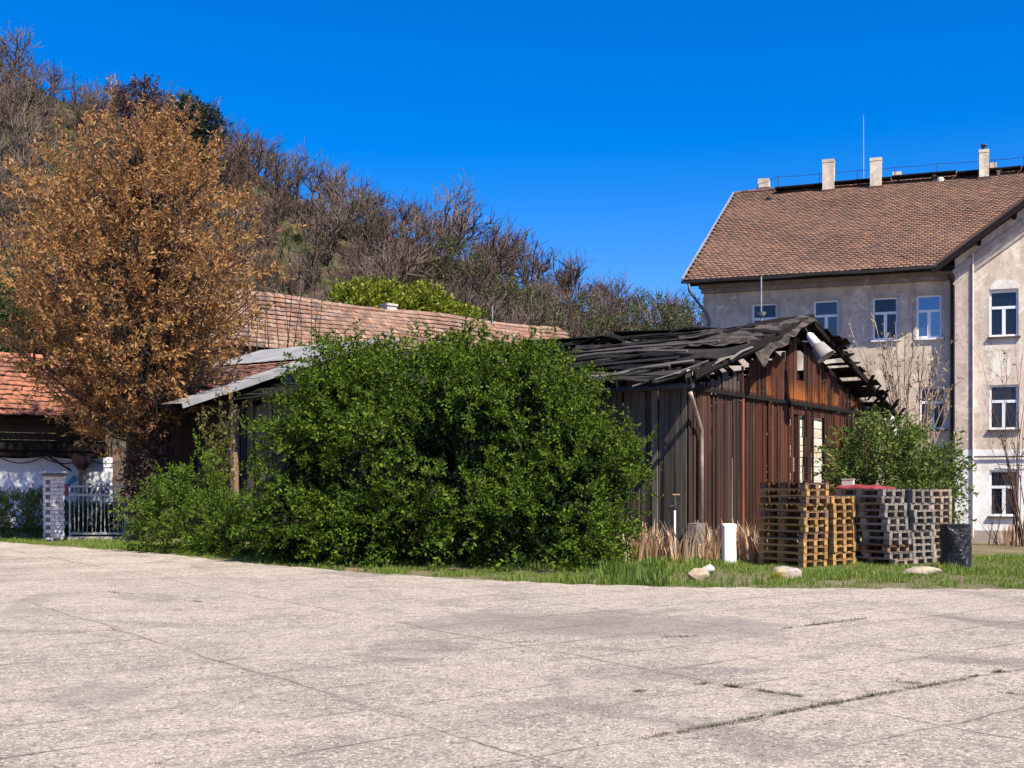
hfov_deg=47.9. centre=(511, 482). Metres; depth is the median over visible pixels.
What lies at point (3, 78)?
bare tree
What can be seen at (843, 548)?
wooden pallet
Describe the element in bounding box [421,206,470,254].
bare tree
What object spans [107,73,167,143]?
dark pine
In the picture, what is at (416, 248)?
bare tree
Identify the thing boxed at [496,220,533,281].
bare tree
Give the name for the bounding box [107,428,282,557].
light green bush
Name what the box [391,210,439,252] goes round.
bare tree
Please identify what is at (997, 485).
window
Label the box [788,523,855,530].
wooden pallet
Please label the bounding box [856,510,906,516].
wooden pallet
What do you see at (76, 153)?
bare tree
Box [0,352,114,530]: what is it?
outbuilding
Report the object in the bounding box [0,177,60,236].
bare tree
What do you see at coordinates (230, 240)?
bare tree
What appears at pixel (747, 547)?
dry grass
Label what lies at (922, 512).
wooden pallet
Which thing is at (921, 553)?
wooden pallet
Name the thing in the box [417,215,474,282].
bare tree
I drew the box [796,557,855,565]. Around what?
wooden pallet
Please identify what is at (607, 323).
slope bush
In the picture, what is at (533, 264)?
bare tree
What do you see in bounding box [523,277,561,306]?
bare tree
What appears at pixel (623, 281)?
bare tree
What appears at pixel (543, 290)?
bare tree
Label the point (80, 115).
bare tree
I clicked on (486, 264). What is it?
bare tree
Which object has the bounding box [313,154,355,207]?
bare tree
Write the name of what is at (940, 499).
wooden pallet
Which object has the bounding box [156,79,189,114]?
bare tree
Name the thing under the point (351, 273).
bare tree
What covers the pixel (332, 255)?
brushwood
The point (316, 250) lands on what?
bare tree
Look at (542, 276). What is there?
bare tree
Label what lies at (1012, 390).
window
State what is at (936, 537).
wooden pallet
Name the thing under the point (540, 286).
bare tree
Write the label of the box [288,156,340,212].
bare tree
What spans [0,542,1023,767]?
concrete yard
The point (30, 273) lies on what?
bare tree
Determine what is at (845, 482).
box
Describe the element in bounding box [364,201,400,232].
bare tree
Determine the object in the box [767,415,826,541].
board stack
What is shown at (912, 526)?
wooden pallet
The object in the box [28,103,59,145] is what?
bare tree
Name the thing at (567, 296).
bare tree
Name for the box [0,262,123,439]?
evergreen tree
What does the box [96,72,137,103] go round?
bare tree
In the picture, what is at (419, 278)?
bare tree
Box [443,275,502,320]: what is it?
bare tree
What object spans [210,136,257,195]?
bare tree
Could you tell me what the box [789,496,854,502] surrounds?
wooden pallet
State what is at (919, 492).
wooden pallet
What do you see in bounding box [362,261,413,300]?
bare tree
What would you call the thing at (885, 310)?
window
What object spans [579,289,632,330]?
bare tree
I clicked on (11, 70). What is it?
bare tree
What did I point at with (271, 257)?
bare tree
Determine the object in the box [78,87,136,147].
bare tree
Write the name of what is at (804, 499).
wooden pallet
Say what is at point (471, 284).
bare tree
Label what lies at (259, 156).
bare tree
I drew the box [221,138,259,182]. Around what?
bare tree
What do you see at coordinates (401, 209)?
bare tree
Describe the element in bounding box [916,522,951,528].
wooden pallet
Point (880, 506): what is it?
wooden pallet
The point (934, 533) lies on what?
wooden pallet
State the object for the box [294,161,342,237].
bare tree
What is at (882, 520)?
wooden pallet
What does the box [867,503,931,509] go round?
wooden pallet
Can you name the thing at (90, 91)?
bare tree
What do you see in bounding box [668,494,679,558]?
standpipe
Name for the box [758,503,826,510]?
wooden pallet
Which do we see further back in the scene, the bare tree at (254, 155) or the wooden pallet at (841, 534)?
the bare tree at (254, 155)
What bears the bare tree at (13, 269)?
on the hill
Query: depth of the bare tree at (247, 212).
101.98 m
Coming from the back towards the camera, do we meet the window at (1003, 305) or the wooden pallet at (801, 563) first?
the window at (1003, 305)
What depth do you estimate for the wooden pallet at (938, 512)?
25.80 m
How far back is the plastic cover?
24.94 m
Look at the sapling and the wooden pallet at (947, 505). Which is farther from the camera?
the sapling
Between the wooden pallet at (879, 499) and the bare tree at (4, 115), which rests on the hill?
the bare tree at (4, 115)
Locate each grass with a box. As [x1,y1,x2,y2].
[623,518,1023,562]
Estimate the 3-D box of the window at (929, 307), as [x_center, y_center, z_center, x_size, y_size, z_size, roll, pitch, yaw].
[15.587,-6.162,43.072,1.011,1.673,0.215,0,0,20]
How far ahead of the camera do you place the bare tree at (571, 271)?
113.99 m
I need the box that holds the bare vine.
[977,487,1011,544]
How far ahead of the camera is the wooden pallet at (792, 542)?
24.30 m
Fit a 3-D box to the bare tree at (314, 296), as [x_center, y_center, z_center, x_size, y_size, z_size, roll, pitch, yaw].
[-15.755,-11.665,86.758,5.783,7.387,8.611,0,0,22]
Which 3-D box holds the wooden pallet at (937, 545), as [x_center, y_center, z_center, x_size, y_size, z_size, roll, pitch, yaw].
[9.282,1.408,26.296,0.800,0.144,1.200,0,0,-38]
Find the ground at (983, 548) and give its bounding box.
[0,514,1023,589]
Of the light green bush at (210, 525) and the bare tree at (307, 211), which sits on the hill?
the bare tree at (307, 211)
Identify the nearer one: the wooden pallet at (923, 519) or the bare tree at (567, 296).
the wooden pallet at (923, 519)
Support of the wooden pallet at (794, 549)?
on the wooden pallet at (794, 556)
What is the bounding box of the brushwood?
[0,79,670,456]
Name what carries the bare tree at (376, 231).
on the hill
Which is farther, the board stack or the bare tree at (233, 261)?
the bare tree at (233, 261)
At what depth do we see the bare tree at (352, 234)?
108.96 m
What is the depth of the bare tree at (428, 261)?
106.26 m
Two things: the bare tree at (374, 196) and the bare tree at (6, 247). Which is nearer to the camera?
the bare tree at (6, 247)
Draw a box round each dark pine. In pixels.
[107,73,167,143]
[161,89,233,196]
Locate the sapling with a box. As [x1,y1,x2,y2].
[195,387,251,543]
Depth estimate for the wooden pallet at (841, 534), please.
24.65 m
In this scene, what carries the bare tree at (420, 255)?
on the hill
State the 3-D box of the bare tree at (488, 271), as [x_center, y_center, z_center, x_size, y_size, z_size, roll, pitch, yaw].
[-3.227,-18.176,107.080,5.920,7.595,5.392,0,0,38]
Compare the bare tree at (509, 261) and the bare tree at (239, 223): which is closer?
the bare tree at (239, 223)
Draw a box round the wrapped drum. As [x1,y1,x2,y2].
[939,523,971,569]
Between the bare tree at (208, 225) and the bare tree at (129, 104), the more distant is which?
the bare tree at (129, 104)
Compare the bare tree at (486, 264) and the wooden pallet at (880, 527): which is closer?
the wooden pallet at (880, 527)
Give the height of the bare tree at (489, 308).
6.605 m
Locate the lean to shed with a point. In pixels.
(257, 367)
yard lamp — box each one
[801,328,834,363]
[887,411,899,436]
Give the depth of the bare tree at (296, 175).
116.44 m
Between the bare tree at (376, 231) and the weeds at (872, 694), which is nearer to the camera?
the weeds at (872, 694)
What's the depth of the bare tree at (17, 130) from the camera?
104.30 m
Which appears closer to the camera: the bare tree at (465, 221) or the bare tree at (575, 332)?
the bare tree at (575, 332)
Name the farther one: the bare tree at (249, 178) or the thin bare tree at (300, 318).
the bare tree at (249, 178)
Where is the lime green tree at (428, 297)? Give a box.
[326,273,487,319]
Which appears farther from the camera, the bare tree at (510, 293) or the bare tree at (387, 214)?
the bare tree at (387, 214)
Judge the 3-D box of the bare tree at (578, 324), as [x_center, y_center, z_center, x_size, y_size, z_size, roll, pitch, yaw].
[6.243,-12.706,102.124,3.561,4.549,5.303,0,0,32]
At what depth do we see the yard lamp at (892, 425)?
36.41 m
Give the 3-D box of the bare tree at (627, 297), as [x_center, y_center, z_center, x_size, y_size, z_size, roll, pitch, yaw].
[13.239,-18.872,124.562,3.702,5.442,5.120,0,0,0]
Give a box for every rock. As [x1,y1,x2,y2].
[688,568,709,579]
[702,564,714,573]
[772,566,801,579]
[903,566,942,575]
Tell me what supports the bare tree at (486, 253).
on the hill
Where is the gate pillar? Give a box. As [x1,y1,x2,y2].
[40,473,67,540]
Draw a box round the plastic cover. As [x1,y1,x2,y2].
[833,484,895,488]
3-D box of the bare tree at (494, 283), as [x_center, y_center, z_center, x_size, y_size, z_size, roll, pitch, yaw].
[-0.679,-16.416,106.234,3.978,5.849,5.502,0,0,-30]
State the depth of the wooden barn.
29.12 m
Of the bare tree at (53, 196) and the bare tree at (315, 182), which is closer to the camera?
the bare tree at (53, 196)
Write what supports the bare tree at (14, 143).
on the hill
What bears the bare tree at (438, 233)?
on the hill
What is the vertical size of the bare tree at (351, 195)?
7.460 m
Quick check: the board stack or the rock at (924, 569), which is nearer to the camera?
the rock at (924, 569)
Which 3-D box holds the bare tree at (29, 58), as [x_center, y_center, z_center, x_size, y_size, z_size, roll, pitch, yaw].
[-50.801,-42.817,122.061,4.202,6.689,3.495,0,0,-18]
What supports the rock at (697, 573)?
on the ground at (983, 548)
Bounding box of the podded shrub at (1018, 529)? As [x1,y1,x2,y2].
[967,342,1023,546]
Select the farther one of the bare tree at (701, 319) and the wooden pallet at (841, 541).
the bare tree at (701, 319)
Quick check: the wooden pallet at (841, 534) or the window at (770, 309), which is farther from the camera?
the window at (770, 309)
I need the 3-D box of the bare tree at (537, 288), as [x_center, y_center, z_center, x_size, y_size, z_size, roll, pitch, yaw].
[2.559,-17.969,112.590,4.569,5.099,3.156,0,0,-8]
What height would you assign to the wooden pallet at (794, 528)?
0.144 m
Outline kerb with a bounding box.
[68,536,126,540]
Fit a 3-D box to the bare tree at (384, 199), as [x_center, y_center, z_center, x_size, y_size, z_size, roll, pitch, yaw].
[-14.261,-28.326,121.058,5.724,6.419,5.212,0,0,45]
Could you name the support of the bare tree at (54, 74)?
on the hill
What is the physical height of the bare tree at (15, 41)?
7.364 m
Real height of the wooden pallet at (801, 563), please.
0.144 m
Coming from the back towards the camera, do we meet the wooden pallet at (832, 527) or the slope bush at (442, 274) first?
the slope bush at (442, 274)
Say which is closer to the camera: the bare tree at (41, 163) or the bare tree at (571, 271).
the bare tree at (41, 163)
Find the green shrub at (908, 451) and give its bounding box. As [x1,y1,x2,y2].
[810,404,979,552]
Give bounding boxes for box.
[841,479,854,485]
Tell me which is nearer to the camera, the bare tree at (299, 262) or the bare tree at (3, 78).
the bare tree at (299, 262)
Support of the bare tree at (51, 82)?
on the hill
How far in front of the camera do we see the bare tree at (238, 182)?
108.45 m
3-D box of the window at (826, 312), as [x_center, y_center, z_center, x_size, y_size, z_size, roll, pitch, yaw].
[12.114,-6.199,44.405,0.936,1.599,0.060,0,0,20]
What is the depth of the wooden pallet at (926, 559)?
25.23 m
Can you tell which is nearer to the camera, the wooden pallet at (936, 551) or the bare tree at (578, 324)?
the wooden pallet at (936, 551)
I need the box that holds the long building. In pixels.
[126,287,569,493]
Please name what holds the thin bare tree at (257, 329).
on the ground at (983, 548)
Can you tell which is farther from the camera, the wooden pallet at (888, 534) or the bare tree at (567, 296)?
the bare tree at (567, 296)
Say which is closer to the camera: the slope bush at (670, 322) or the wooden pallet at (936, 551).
the wooden pallet at (936, 551)
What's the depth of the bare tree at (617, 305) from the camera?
109.99 m
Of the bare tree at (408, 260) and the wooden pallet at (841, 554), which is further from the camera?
the bare tree at (408, 260)
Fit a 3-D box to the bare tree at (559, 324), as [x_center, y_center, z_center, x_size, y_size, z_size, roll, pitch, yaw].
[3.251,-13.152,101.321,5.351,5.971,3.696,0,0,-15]
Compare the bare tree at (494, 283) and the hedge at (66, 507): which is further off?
the bare tree at (494, 283)
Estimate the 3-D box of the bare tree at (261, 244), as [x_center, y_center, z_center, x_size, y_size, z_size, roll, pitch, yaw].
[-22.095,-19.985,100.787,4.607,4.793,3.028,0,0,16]
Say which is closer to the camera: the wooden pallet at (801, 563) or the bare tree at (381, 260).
the wooden pallet at (801, 563)
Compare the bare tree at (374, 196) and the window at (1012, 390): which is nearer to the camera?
the window at (1012, 390)
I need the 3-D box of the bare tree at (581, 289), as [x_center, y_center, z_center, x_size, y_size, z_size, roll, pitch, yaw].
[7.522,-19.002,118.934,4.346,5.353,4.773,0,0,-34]
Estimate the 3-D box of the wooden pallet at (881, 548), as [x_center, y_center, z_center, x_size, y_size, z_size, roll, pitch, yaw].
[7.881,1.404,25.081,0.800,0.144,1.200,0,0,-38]
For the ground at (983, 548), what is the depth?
22.50 m
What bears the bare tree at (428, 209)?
on the hill
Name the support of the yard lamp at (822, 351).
attached to the wooden barn
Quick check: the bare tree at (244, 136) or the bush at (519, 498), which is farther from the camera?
the bare tree at (244, 136)
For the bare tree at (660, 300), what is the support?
on the hill
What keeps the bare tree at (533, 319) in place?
on the hill
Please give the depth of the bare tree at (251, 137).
120.36 m
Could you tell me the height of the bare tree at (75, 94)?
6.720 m
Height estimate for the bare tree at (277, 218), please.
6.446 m
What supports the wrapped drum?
on the ground at (983, 548)
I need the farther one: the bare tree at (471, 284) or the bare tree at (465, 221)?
the bare tree at (465, 221)
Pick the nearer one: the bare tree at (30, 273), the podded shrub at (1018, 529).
the podded shrub at (1018, 529)
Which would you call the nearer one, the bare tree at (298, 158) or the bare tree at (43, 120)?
the bare tree at (43, 120)
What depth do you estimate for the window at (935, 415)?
43.07 m
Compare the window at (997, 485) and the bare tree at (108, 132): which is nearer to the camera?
the window at (997, 485)
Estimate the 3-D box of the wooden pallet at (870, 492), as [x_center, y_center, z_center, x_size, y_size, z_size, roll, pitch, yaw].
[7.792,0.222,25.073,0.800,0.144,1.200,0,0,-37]
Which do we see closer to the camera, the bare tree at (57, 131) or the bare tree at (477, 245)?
the bare tree at (57, 131)
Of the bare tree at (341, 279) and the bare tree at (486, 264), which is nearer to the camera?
the bare tree at (341, 279)
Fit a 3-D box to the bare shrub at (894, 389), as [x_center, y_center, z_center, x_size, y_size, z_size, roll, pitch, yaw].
[12.954,-1.762,38.025,3.733,7.886,1.583,0,0,4]
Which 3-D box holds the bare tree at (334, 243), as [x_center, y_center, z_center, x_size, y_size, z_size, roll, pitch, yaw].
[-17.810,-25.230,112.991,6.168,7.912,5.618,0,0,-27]
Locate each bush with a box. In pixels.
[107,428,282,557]
[224,309,663,574]
[329,197,391,244]
[421,233,485,289]
[478,272,549,321]
[528,288,617,337]
[604,287,688,334]
[662,291,703,328]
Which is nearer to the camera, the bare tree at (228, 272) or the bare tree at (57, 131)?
the bare tree at (228, 272)
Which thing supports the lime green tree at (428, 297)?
on the ground at (983, 548)
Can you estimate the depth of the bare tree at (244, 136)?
122.99 m
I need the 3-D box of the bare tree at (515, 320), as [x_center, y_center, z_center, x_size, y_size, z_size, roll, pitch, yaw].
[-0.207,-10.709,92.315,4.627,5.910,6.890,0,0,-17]
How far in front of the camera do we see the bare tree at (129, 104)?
117.89 m
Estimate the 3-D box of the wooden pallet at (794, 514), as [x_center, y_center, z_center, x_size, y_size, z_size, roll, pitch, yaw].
[6.001,0.664,24.562,0.800,0.144,1.200,0,0,-40]
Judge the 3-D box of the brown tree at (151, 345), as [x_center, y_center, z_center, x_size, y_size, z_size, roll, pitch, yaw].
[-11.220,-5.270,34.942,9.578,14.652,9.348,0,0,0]
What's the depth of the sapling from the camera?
30.57 m
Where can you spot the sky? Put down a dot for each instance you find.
(620, 132)
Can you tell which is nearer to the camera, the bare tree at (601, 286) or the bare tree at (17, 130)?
the bare tree at (17, 130)
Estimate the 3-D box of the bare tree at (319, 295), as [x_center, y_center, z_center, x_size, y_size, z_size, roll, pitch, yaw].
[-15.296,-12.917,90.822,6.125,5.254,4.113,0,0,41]
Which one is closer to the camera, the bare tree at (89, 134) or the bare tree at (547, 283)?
the bare tree at (89, 134)
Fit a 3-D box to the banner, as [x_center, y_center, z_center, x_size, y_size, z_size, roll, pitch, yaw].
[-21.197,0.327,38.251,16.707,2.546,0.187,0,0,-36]
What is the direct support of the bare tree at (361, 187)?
on the hill
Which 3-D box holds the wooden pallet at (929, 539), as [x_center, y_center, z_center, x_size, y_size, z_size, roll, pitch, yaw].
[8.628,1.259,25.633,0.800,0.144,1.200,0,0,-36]
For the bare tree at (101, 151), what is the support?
on the hill
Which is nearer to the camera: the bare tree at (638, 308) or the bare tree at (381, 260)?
the bare tree at (381, 260)
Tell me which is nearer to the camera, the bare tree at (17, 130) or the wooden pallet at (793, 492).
the wooden pallet at (793, 492)
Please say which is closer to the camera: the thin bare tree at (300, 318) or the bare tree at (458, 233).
the thin bare tree at (300, 318)
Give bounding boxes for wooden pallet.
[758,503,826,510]
[758,537,827,545]
[758,544,827,552]
[758,558,826,567]
[759,489,828,496]
[759,510,828,517]
[759,517,827,524]
[759,524,828,531]
[759,530,827,538]
[759,551,827,560]
[760,482,828,488]
[760,496,829,503]
[788,510,855,516]
[788,517,854,523]
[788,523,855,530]
[788,530,856,537]
[788,537,855,544]
[788,544,855,551]
[788,551,855,558]
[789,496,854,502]
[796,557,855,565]
[807,503,855,509]
[835,496,903,502]
[836,489,904,495]
[845,516,907,523]
[846,523,907,530]
[846,537,911,544]
[846,550,912,558]
[847,530,910,537]
[847,544,908,551]
[847,557,916,564]
[856,503,906,509]
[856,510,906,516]
[865,489,932,495]
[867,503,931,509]
[867,509,934,516]
[868,516,935,523]
[868,523,933,529]
[869,543,933,550]
[870,529,932,536]
[871,536,933,543]
[872,549,933,556]
[873,496,933,502]
[876,556,934,563]
[894,496,951,502]
[914,529,939,535]
[915,489,950,495]
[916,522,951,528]
[916,535,939,541]
[916,542,939,548]
[916,548,939,555]
[917,509,951,515]
[932,502,951,508]
[936,515,951,521]
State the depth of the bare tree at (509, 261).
116.14 m
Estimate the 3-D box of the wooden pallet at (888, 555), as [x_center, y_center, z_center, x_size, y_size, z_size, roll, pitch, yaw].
[7.943,1.550,25.033,0.800,0.144,1.200,0,0,-36]
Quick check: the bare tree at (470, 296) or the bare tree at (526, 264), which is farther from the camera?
the bare tree at (526, 264)
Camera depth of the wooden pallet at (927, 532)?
25.19 m
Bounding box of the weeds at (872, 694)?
[102,590,1019,738]
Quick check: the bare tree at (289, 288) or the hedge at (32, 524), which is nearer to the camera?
the hedge at (32, 524)
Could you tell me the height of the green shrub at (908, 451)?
4.338 m
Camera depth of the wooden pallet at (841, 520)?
24.66 m
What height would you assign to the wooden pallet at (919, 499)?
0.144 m
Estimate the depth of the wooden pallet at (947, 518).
25.89 m
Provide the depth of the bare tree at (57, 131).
108.38 m
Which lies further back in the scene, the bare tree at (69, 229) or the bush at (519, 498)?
the bare tree at (69, 229)
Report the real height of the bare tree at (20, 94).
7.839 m
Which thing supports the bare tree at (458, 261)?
on the hill
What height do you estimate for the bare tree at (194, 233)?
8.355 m
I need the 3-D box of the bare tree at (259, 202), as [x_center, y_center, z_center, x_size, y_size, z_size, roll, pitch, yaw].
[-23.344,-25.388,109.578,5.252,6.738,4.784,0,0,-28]
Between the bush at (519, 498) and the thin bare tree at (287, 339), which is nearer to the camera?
the bush at (519, 498)
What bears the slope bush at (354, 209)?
on the hill
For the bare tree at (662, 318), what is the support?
on the hill
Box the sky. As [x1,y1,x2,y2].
[0,0,1023,325]
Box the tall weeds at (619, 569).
[564,553,762,586]
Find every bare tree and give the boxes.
[0,20,40,64]
[0,44,36,93]
[0,51,30,109]
[0,60,22,108]
[0,61,63,128]
[0,97,17,143]
[0,100,64,179]
[0,125,29,180]
[0,139,61,204]
[0,155,46,202]
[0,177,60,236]
[0,188,39,233]
[0,219,66,268]
[0,231,11,255]
[0,256,64,319]
[3,250,55,284]
[12,44,51,106]
[15,54,71,121]
[25,150,80,196]
[26,163,100,235]
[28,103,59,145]
[41,118,79,169]
[42,58,66,99]
[47,193,81,267]
[49,71,97,130]
[53,136,109,172]
[62,98,99,148]
[65,82,130,140]
[66,120,102,148]
[72,79,106,106]
[76,106,153,155]
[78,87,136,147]
[80,212,142,297]
[85,140,115,162]
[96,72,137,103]
[96,80,163,131]
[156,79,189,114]
[157,87,223,150]
[161,204,222,269]
[171,230,251,289]
[181,230,263,289]
[186,112,233,175]
[188,200,233,260]
[198,189,280,277]
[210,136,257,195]
[211,216,256,258]
[213,183,231,216]
[214,117,263,158]
[219,133,281,197]
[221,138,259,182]
[223,152,260,190]
[224,167,255,215]
[225,132,276,177]
[229,276,277,292]
[235,195,270,236]
[236,242,283,291]
[237,126,268,174]
[243,180,297,240]
[244,247,298,292]
[244,290,265,352]
[246,227,281,257]
[247,152,301,221]
[249,191,303,253]
[250,136,289,183]
[252,140,296,193]
[256,238,309,348]
[256,264,313,296]
[265,247,315,295]
[265,274,333,299]
[270,160,316,215]
[279,191,332,243]
[283,224,332,294]
[283,285,332,300]
[287,138,320,179]
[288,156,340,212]
[293,288,331,344]
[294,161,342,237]
[294,179,359,266]
[298,225,334,274]
[303,183,360,252]
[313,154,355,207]
[314,172,377,242]
[322,263,373,296]
[323,163,381,236]
[327,189,401,264]
[331,229,385,280]
[334,248,372,281]
[343,217,370,257]
[352,238,411,280]
[355,190,389,213]
[355,221,437,285]
[357,181,396,231]
[357,206,413,270]
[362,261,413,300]
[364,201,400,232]
[371,202,402,248]
[381,189,427,242]
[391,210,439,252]
[393,228,440,284]
[401,228,441,283]
[402,259,440,290]
[406,168,500,281]
[407,193,446,241]
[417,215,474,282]
[418,245,457,288]
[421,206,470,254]
[430,218,462,252]
[436,206,474,262]
[437,260,482,302]
[439,236,478,296]
[441,281,483,318]
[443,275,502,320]
[446,248,508,304]
[451,242,510,305]
[459,211,536,302]
[459,241,511,304]
[465,224,501,274]
[466,289,508,322]
[471,270,533,322]
[490,227,526,293]
[490,275,530,321]
[494,299,555,325]
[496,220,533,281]
[496,234,553,310]
[496,311,529,324]
[508,265,554,323]
[510,294,567,329]
[516,249,545,297]
[516,270,559,308]
[521,273,559,321]
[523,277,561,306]
[525,302,574,332]
[533,258,555,283]
[540,246,596,317]
[540,285,580,329]
[547,262,584,293]
[549,316,596,337]
[551,282,582,320]
[552,266,579,303]
[557,313,598,336]
[567,272,602,321]
[577,303,635,336]
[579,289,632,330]
[581,275,612,312]
[581,283,625,324]
[588,269,635,299]
[593,282,646,330]
[601,283,630,329]
[611,293,651,329]
[620,285,652,321]
[633,288,701,370]
[633,302,688,329]
[634,300,679,329]
[640,286,684,318]
[667,295,696,322]
[670,287,691,319]
[688,316,703,326]
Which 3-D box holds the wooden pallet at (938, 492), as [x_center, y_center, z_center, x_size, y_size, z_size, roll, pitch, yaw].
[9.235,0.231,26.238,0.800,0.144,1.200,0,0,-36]
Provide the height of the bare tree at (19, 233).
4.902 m
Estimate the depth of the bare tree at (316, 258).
99.42 m
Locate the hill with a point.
(286, 225)
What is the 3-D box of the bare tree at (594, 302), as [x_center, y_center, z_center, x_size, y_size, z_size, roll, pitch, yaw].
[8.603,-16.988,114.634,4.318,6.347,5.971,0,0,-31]
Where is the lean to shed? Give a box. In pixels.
[147,339,396,538]
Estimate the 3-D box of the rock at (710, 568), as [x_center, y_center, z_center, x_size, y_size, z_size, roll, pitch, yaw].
[3.817,1.715,22.416,0.303,0.238,0.183,0,0,-27]
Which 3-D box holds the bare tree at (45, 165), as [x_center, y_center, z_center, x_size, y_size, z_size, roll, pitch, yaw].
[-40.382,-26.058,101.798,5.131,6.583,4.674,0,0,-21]
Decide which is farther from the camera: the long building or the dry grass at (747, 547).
the long building
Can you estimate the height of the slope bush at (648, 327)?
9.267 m
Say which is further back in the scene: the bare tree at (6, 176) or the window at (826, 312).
the bare tree at (6, 176)
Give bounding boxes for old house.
[681,115,1023,542]
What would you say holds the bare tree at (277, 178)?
on the hill
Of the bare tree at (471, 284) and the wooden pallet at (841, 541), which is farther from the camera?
the bare tree at (471, 284)
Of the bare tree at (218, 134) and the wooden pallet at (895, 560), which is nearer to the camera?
the wooden pallet at (895, 560)
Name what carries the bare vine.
on the ground at (983, 548)
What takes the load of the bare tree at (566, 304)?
on the hill
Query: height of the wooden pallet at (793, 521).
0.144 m
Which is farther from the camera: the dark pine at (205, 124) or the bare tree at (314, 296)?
the dark pine at (205, 124)
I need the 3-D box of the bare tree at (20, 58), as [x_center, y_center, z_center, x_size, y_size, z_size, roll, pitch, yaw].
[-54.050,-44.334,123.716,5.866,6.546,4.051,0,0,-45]
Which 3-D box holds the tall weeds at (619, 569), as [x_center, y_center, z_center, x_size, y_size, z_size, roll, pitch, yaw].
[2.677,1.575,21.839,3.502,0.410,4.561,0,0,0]
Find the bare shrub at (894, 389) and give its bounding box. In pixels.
[847,314,962,488]
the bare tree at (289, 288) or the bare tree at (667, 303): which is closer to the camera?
the bare tree at (289, 288)
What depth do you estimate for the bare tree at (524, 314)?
96.21 m
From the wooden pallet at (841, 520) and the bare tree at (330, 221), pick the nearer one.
the wooden pallet at (841, 520)
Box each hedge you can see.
[0,483,65,538]
[64,498,123,535]
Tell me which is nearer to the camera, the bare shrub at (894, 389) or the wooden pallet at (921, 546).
the wooden pallet at (921, 546)
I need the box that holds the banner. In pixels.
[0,457,126,526]
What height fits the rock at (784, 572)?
0.356 m
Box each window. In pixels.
[752,303,776,322]
[814,300,838,334]
[871,297,899,341]
[915,295,943,339]
[920,386,946,430]
[988,290,1020,338]
[988,470,1017,517]
[989,385,1019,430]
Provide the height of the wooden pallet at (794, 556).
0.144 m
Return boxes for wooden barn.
[196,276,905,557]
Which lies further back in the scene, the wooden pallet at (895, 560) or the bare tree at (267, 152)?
the bare tree at (267, 152)
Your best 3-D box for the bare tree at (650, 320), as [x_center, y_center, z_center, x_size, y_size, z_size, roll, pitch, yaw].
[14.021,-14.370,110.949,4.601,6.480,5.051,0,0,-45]
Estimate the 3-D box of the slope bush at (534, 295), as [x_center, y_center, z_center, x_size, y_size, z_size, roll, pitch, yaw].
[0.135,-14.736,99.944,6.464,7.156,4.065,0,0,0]
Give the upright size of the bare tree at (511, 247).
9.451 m
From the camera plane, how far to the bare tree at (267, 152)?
123.09 m
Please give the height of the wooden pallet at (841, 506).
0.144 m
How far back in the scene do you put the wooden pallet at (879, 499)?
24.74 m
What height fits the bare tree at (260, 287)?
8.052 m
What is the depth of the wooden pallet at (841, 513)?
24.61 m
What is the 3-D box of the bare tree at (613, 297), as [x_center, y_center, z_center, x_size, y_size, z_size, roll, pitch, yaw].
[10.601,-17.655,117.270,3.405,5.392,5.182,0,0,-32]
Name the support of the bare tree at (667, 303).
on the hill
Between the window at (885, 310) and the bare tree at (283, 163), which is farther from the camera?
the bare tree at (283, 163)
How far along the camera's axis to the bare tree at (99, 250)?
88.87 m
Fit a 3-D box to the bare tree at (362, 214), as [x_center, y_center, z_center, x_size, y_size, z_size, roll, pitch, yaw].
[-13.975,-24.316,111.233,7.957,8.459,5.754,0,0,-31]
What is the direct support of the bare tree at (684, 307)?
on the hill
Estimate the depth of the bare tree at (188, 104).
120.92 m
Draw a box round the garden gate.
[69,481,126,536]
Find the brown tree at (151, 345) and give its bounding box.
[0,74,305,541]
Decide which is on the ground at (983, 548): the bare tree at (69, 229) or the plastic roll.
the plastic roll
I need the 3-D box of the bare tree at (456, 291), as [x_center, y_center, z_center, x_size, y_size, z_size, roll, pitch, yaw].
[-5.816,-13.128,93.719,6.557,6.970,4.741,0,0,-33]
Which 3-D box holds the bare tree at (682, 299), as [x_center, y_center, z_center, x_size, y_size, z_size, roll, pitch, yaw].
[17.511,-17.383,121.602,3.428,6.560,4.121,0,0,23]
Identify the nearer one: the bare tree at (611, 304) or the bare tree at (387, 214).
the bare tree at (611, 304)
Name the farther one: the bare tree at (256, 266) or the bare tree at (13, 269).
the bare tree at (256, 266)
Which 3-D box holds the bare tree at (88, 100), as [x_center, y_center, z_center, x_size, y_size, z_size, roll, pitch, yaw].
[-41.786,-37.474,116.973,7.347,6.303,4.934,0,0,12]
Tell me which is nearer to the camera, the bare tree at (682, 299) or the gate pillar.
the gate pillar
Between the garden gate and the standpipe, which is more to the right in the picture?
the standpipe
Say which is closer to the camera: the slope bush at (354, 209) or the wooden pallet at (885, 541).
the wooden pallet at (885, 541)
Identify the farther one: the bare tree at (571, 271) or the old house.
the bare tree at (571, 271)
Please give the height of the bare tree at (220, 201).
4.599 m
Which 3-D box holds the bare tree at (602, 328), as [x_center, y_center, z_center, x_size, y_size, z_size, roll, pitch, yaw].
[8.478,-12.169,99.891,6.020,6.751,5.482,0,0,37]
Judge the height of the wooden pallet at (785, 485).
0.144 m
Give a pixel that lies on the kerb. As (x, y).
(99, 537)
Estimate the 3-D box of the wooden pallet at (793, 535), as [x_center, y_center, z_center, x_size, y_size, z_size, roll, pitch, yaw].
[5.997,1.107,24.562,0.800,0.144,1.200,0,0,-37]
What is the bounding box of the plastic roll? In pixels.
[721,523,736,564]
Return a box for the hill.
[0,83,665,507]
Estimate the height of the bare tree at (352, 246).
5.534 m
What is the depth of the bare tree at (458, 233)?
123.09 m

